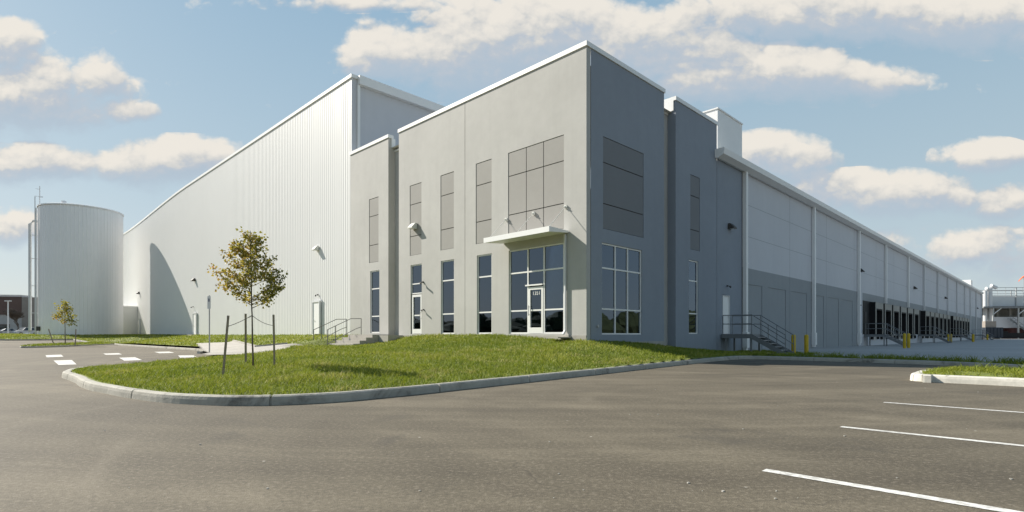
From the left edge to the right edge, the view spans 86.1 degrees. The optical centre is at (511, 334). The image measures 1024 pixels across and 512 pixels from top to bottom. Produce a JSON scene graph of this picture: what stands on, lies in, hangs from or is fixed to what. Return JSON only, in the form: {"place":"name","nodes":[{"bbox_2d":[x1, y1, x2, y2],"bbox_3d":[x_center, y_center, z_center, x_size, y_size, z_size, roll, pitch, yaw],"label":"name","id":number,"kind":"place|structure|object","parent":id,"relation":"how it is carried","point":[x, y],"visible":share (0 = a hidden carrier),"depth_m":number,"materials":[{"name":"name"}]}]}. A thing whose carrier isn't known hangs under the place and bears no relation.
{"place":"outdoors","nodes":[
{"label":"outdoors","id":0,"kind":"place"},
{"bbox_2d":[0,333,357,345],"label":"lawn","id":1,"kind":"structure","parent":0,"point":[301,343],"depth_m":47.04,"materials":[{"name":"plant"}]},
{"bbox_2d":[197,341,301,354],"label":"walkway","id":2,"kind":"structure","parent":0,"point":[233,347],"depth_m":31.34,"materials":[{"name":"concrete"}]},
{"bbox_2d":[232,340,287,346],"bbox_3d":[-17.333,0.543,35.633,1.558,0.366,11.304,0,0,-41],"label":"walkway edge","id":3,"kind":"object","parent":2,"relation":"on","point":[248,344],"visible":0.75,"depth_m":31.81,"materials":[{"name":"concrete"}]},
{"bbox_2d":[70,333,776,396],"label":"lawn","id":4,"kind":"structure","parent":0,"point":[563,370],"depth_m":14.27,"materials":[{"name":"plant"}]},
{"bbox_2d":[222,315,228,374],"bbox_3d":[-5.873,0.300,11.220,0.157,1.396,0.034,0,0,0],"label":"wooden stake","id":5,"kind":"object","parent":4,"relation":"on","point":[225,348],"visible":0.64,"depth_m":11.20,"materials":[{"name":"brown wood"}]},
{"bbox_2d":[244,314,246,362],"bbox_3d":[-6.953,0.180,14.300,0.045,1.465,0.040,0,0,0],"label":"wooden stake","id":6,"kind":"object","parent":4,"relation":"on","point":[245,324],"visible":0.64,"depth_m":14.28,"materials":[{"name":"brown wood"}]},
{"bbox_2d":[207,226,287,365],"bbox_3d":[-6.247,-0.846,13.071,1.835,3.451,1.549,0,0,0],"label":"young tree","id":7,"kind":"object","parent":4,"relation":"on","point":[251,270],"visible":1,"depth_m":13.04,"materials":[{"name":"green plant"}]},
{"bbox_2d":[273,315,274,365],"bbox_3d":[-5.639,0.219,12.980,0.058,1.398,0.034,0,0,0],"label":"wooden stake","id":8,"kind":"object","parent":4,"relation":"on","point":[274,340],"visible":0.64,"depth_m":12.96,"materials":[{"name":"brown wood"}]},
{"bbox_2d":[401,333,553,339],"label":"weeds","id":9,"kind":"object","parent":4,"relation":"on","point":[481,334],"visible":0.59,"depth_m":26.11,"materials":[{"name":"green plant"}]},
{"bbox_2d":[758,351,825,355],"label":"weeds","id":10,"kind":"object","parent":4,"relation":"on","point":[798,353],"visible":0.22,"depth_m":29.18,"materials":[{"name":"green plant"}]},
{"bbox_2d":[0,340,1023,511],"bbox_3d":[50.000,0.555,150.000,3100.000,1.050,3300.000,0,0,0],"label":"ground","id":11,"kind":"structure","parent":0,"point":[494,449],"depth_m":5.35,"materials":[{"name":"grey asphalt"}]},
{"bbox_2d":[4,300,9,332],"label":"lamp post","id":12,"kind":"object","parent":11,"relation":"on","point":[7,315],"visible":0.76,"depth_m":117.89,"materials":[{"name":"grey metal"}]},
{"bbox_2d":[0,328,16,332],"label":"parked car","id":13,"kind":"object","parent":11,"relation":"on","point":[4,330],"visible":0.42,"depth_m":121.41,"materials":[{"name":"silver paint"}]},
{"bbox_2d":[2,308,23,329],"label":"bare tree","id":14,"kind":"object","parent":11,"relation":"on","point":[14,315],"visible":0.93,"depth_m":151.57,"materials":[{"name":"brown plant"}]},
{"bbox_2d":[0,295,33,329],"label":"office building","id":15,"kind":"structure","parent":11,"relation":"on","point":[18,303],"depth_m":198.20,"materials":[{"name":"brown brick"}]},
{"bbox_2d":[0,324,9,329],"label":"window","id":16,"kind":"structure","parent":15,"relation":"in","point":[2,326],"depth_m":197.67,"materials":[{"name":"glass"}]},
{"bbox_2d":[11,327,33,333],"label":"parked car","id":17,"kind":"object","parent":11,"relation":"on","point":[22,330],"visible":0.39,"depth_m":123.23,"materials":[{"name":"white paint"}]},
{"bbox_2d":[0,339,86,341],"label":"kerb","id":18,"kind":"structure","parent":11,"relation":"on","point":[37,339],"depth_m":58.92,"materials":[{"name":"concrete"}]},
{"bbox_2d":[46,355,62,356],"bbox_3d":[-23.481,1.076,28.092,0.652,0.001,4.056,0,0,-41],"label":"crossing mark","id":19,"kind":"object","parent":11,"relation":"on","point":[54,356],"visible":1,"depth_m":27.27,"materials":[{"name":"paint"}]},
{"bbox_2d":[19,344,110,347],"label":"kerb","id":20,"kind":"structure","parent":11,"relation":"on","point":[59,346],"depth_m":48.10,"materials":[{"name":"concrete"}]},
{"bbox_2d":[55,360,75,364],"bbox_3d":[-17.603,1.076,21.535,0.596,0.001,4.637,0,0,-41],"label":"crossing mark","id":21,"kind":"object","parent":11,"relation":"on","point":[64,362],"visible":1,"depth_m":21.34,"materials":[{"name":"paint"}]},
{"bbox_2d":[25,186,123,334],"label":"storage tank","id":22,"kind":"object","parent":11,"relation":"on","point":[78,257],"visible":0.86,"depth_m":69.99,"materials":[{"name":"metal"}]},
{"bbox_2d":[120,357,140,360],"bbox_3d":[-17.150,1.076,24.597,0.638,0.001,3.979,0,0,-38],"label":"crossing mark","id":23,"kind":"object","parent":11,"relation":"on","point":[129,358],"visible":1,"depth_m":24.96,"materials":[{"name":"paint"}]},
{"bbox_2d":[114,343,203,350],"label":"kerb","id":24,"kind":"structure","parent":11,"relation":"on","point":[181,348],"depth_m":43.85,"materials":[{"name":"concrete"}]},
{"bbox_2d":[179,355,195,357],"bbox_3d":[-16.276,1.076,27.455,0.700,0.001,3.156,0,0,-33],"label":"crossing mark","id":25,"kind":"object","parent":11,"relation":"on","point":[182,356],"visible":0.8,"depth_m":27.27,"materials":[{"name":"paint"}]},
{"bbox_2d":[207,295,210,351],"bbox_3d":[-16.099,-0.528,29.131,0.200,3.156,0.062,0,0,12],"label":"sign post","id":26,"kind":"object","parent":11,"relation":"on","point":[209,302],"visible":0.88,"depth_m":29.11,"materials":[{"name":"metal"}]},
{"bbox_2d":[313,318,402,345],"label":"concrete steps","id":27,"kind":"structure","parent":11,"relation":"on","point":[350,340],"depth_m":31.53,"materials":[{"name":"concrete"}]},
{"bbox_2d":[62,356,1022,405],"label":"kerb","id":28,"kind":"structure","parent":11,"relation":"on","point":[82,381],"depth_m":10.21,"materials":[{"name":"concrete"}]},
{"bbox_2d":[123,40,983,350],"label":"warehouse building","id":29,"kind":"structure","parent":11,"relation":"on","point":[587,190],"depth_m":31.80,"materials":[{"name":"paint"}]},
{"bbox_2d":[137,319,140,333],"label":"steel door","id":30,"kind":"structure","parent":29,"relation":"in","point":[138,320],"depth_m":79.11,"materials":[{"name":"white metal"}]},
{"bbox_2d":[193,313,196,334],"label":"steel door","id":31,"kind":"structure","parent":29,"relation":"in","point":[194,314],"depth_m":59.87,"materials":[{"name":"white metal"}]},
{"bbox_2d":[312,301,320,333],"bbox_3d":[-14.055,-1.250,39.347,0.172,2.360,1.150,0,0,-45],"label":"steel door","id":32,"kind":"structure","parent":29,"relation":"in","point":[316,305],"depth_m":39.30,"materials":[{"name":"white metal"}]},
{"bbox_2d":[371,270,378,332],"bbox_3d":[-8.403,-2.045,33.860,0.095,3.842,1.052,0,0,-45],"label":"window","id":33,"kind":"structure","parent":29,"relation":"in","point":[374,274],"depth_m":33.91,"materials":[{"name":"glass"}]},
{"bbox_2d":[411,264,421,293],"bbox_3d":[-5.309,-3.125,30.769,0.095,1.642,1.062,0,0,-45],"label":"window","id":34,"kind":"structure","parent":29,"relation":"in","point":[416,270],"depth_m":30.84,"materials":[{"name":"glass"}]},
{"bbox_2d":[412,294,421,333],"bbox_3d":[-5.329,-1.160,30.726,0.181,2.200,0.900,0,0,-45],"label":"glass door","id":35,"kind":"structure","parent":29,"relation":"in","point":[416,299],"depth_m":30.77,"materials":[{"name":"metal"}]},
{"bbox_2d":[442,259,453,333],"bbox_3d":[-3.322,-1.985,28.780,0.095,3.862,1.102,0,0,-45],"label":"window","id":36,"kind":"structure","parent":29,"relation":"in","point":[447,266],"depth_m":28.80,"materials":[{"name":"glass"}]},
{"bbox_2d":[478,254,491,333],"bbox_3d":[-1.289,-1.985,26.751,1.072,3.862,0.095,0,0,45],"label":"window","id":37,"kind":"structure","parent":29,"relation":"in","point":[484,261],"depth_m":26.75,"materials":[{"name":"glass"}]},
{"bbox_2d":[528,286,542,333],"bbox_3d":[1.060,-1.100,24.340,0.181,2.080,0.870,0,0,-45],"label":"glass door","id":38,"kind":"structure","parent":29,"relation":"in","point":[535,293],"depth_m":24.37,"materials":[{"name":"metal"}]},
{"bbox_2d":[509,242,563,333],"bbox_3d":[1.084,-1.985,24.377,0.095,3.862,3.302,0,0,-45],"label":"window","id":39,"kind":"structure","parent":29,"relation":"in","point":[549,259],"depth_m":24.23,"materials":[{"name":"glass"}]},
{"bbox_2d":[602,243,640,334],"bbox_3d":[4.824,-1.955,24.227,3.132,3.882,0.095,0,0,-45],"label":"window","id":40,"kind":"structure","parent":29,"relation":"in","point":[621,266],"depth_m":24.21,"materials":[{"name":"glass"}]},
{"bbox_2d":[689,260,697,333],"bbox_3d":[9.499,-1.985,28.897,0.095,3.862,1.052,0,0,45],"label":"window","id":41,"kind":"structure","parent":29,"relation":"in","point":[693,265],"depth_m":29.01,"materials":[{"name":"glass"}]},
{"bbox_2d":[722,294,729,333],"bbox_3d":[12.379,-1.200,31.675,1.080,2.280,0.083,0,0,-45],"label":"steel door","id":42,"kind":"structure","parent":29,"relation":"in","point":[725,299],"depth_m":31.79,"materials":[{"name":"white metal"}]},
{"bbox_2d":[763,469,1022,511],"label":"parking line","id":43,"kind":"object","parent":11,"relation":"on","point":[899,492],"visible":1,"depth_m":3.74,"materials":[{"name":"paint"}]},
{"bbox_2d":[841,426,1023,445],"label":"parking line","id":44,"kind":"object","parent":11,"relation":"on","point":[934,436],"visible":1,"depth_m":5.80,"materials":[{"name":"paint"}]},
{"bbox_2d":[883,402,1023,412],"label":"parking line","id":45,"kind":"object","parent":11,"relation":"on","point":[954,407],"visible":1,"depth_m":8.12,"materials":[{"name":"paint"}]},
{"bbox_2d":[910,369,1023,386],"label":"kerb","id":46,"kind":"structure","parent":11,"relation":"on","point":[960,379],"depth_m":12.05,"materials":[{"name":"white concrete"}]},
{"bbox_2d":[0,0,1023,296],"label":"sky","id":47,"kind":"structure","parent":0,"point":[903,118],"materials":[{"name":"blue"}]},
{"bbox_2d":[104,395,1012,498],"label":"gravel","id":48,"kind":"structure","parent":0,"point":[687,482],"depth_m":4.08,"materials":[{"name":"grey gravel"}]},
{"bbox_2d":[775,339,1023,361],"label":"concrete court","id":49,"kind":"object","parent":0,"point":[990,348],"depth_m":40.02,"materials":[{"name":"grey concrete"}]},
{"bbox_2d":[721,314,794,353],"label":"metal staircase","id":50,"kind":"structure","parent":49,"relation":"on","point":[765,341],"depth_m":29.98,"materials":[{"name":"grey metal"}]},
{"bbox_2d":[791,335,795,352],"bbox_3d":[15.600,0.580,30.350,0.230,1.200,0.230,0,0,0],"label":"bollard","id":51,"kind":"object","parent":49,"relation":"on","point":[794,343],"visible":0.62,"depth_m":30.25,"materials":[{"name":"yellow metal"}]},
{"bbox_2d":[804,335,808,352],"bbox_3d":[16.850,0.580,31.350,0.230,1.200,0.230,0,0,0],"label":"bollard","id":52,"kind":"object","parent":49,"relation":"on","point":[806,343],"visible":0.89,"depth_m":31.26,"materials":[{"name":"yellow metal"}]},
{"bbox_2d":[864,323,906,345],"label":"metal staircase","id":53,"kind":"structure","parent":49,"relation":"on","point":[889,337],"depth_m":52.80,"materials":[{"name":"grey metal"}]},
{"bbox_2d":[903,333,905,347],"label":"bollard","id":54,"kind":"object","parent":49,"relation":"on","point":[904,340],"visible":0.88,"depth_m":43.68,"materials":[{"name":"yellow metal"}]},
{"bbox_2d":[907,333,909,347],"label":"bollard","id":55,"kind":"object","parent":49,"relation":"on","point":[908,340],"visible":0.88,"depth_m":44.87,"materials":[{"name":"yellow metal"}]},
{"bbox_2d":[918,326,951,342],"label":"metal staircase","id":56,"kind":"structure","parent":49,"relation":"on","point":[936,336],"depth_m":73.12,"materials":[{"name":"grey metal"}]},
{"bbox_2d":[949,328,974,340],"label":"metal staircase","id":57,"kind":"structure","parent":49,"relation":"on","point":[961,335],"depth_m":92.90,"materials":[{"name":"grey metal"}]},
{"bbox_2d":[972,330,993,339],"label":"metal staircase","id":58,"kind":"structure","parent":49,"relation":"on","point":[983,335],"depth_m":118.67,"materials":[{"name":"grey metal"}]},
{"bbox_2d":[982,327,1002,338],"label":"roll off container","id":59,"kind":"object","parent":49,"relation":"on","point":[997,332],"visible":0.73,"depth_m":141.09,"materials":[{"name":"metal"}]},
{"bbox_2d":[982,321,995,326],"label":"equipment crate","id":60,"kind":"object","parent":59,"relation":"on","point":[988,323],"visible":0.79,"depth_m":141.40,"materials":[{"name":"white metal"}]},
{"bbox_2d":[980,287,1023,338],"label":"process plant","id":61,"kind":"object","parent":49,"relation":"on","point":[1007,313],"visible":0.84,"depth_m":150.73,"materials":[{"name":"paint"}]},
{"bbox_2d":[1003,331,1023,337],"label":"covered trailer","id":62,"kind":"object","parent":49,"relation":"on","point":[1006,334],"visible":0.73,"depth_m":141.50,"materials":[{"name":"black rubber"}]},
{"bbox_2d":[1018,276,1023,327],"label":"windsock","id":63,"kind":"object","parent":49,"relation":"on","point":[1023,294],"visible":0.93,"depth_m":150.02,"materials":[{"name":"metal"}]},
{"bbox_2d":[919,365,1023,377],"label":"lawn","id":64,"kind":"structure","parent":0,"point":[985,374],"depth_m":12.28,"materials":[{"name":"plant"}]},
{"bbox_2d":[958,358,1023,370],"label":"weeds","id":65,"kind":"object","parent":64,"relation":"on","point":[993,366],"visible":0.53,"depth_m":12.67,"materials":[{"name":"green plant"}]},
{"bbox_2d":[982,284,997,320],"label":"exhaust duct","id":66,"kind":"object","parent":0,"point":[990,299],"visible":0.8,"depth_m":150.15,"materials":[{"name":"silver metal"}]},
{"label":"lawn","id":67,"kind":"structure","parent":0,"visible":0},
{"bbox_2d":[51,299,78,342],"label":"young tree","id":68,"kind":"object","parent":67,"relation":"on","point":[65,307],"visible":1,"depth_m":50.46,"materials":[{"name":"green plant"}]},
{"bbox_2d":[20,341,113,345],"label":"grass","id":69,"kind":"structure","parent":67,"relation":"on","point":[60,343],"depth_m":50.34,"materials":[{"name":"green plant"}]},
{"label":"soil strip","id":70,"kind":"structure","parent":0,"visible":0},
{"bbox_2d":[748,350,1023,364],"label":"weeds","id":71,"kind":"object","parent":70,"relation":"on","point":[915,357],"visible":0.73,"depth_m":21.47,"materials":[{"name":"green plant"}]}
]}

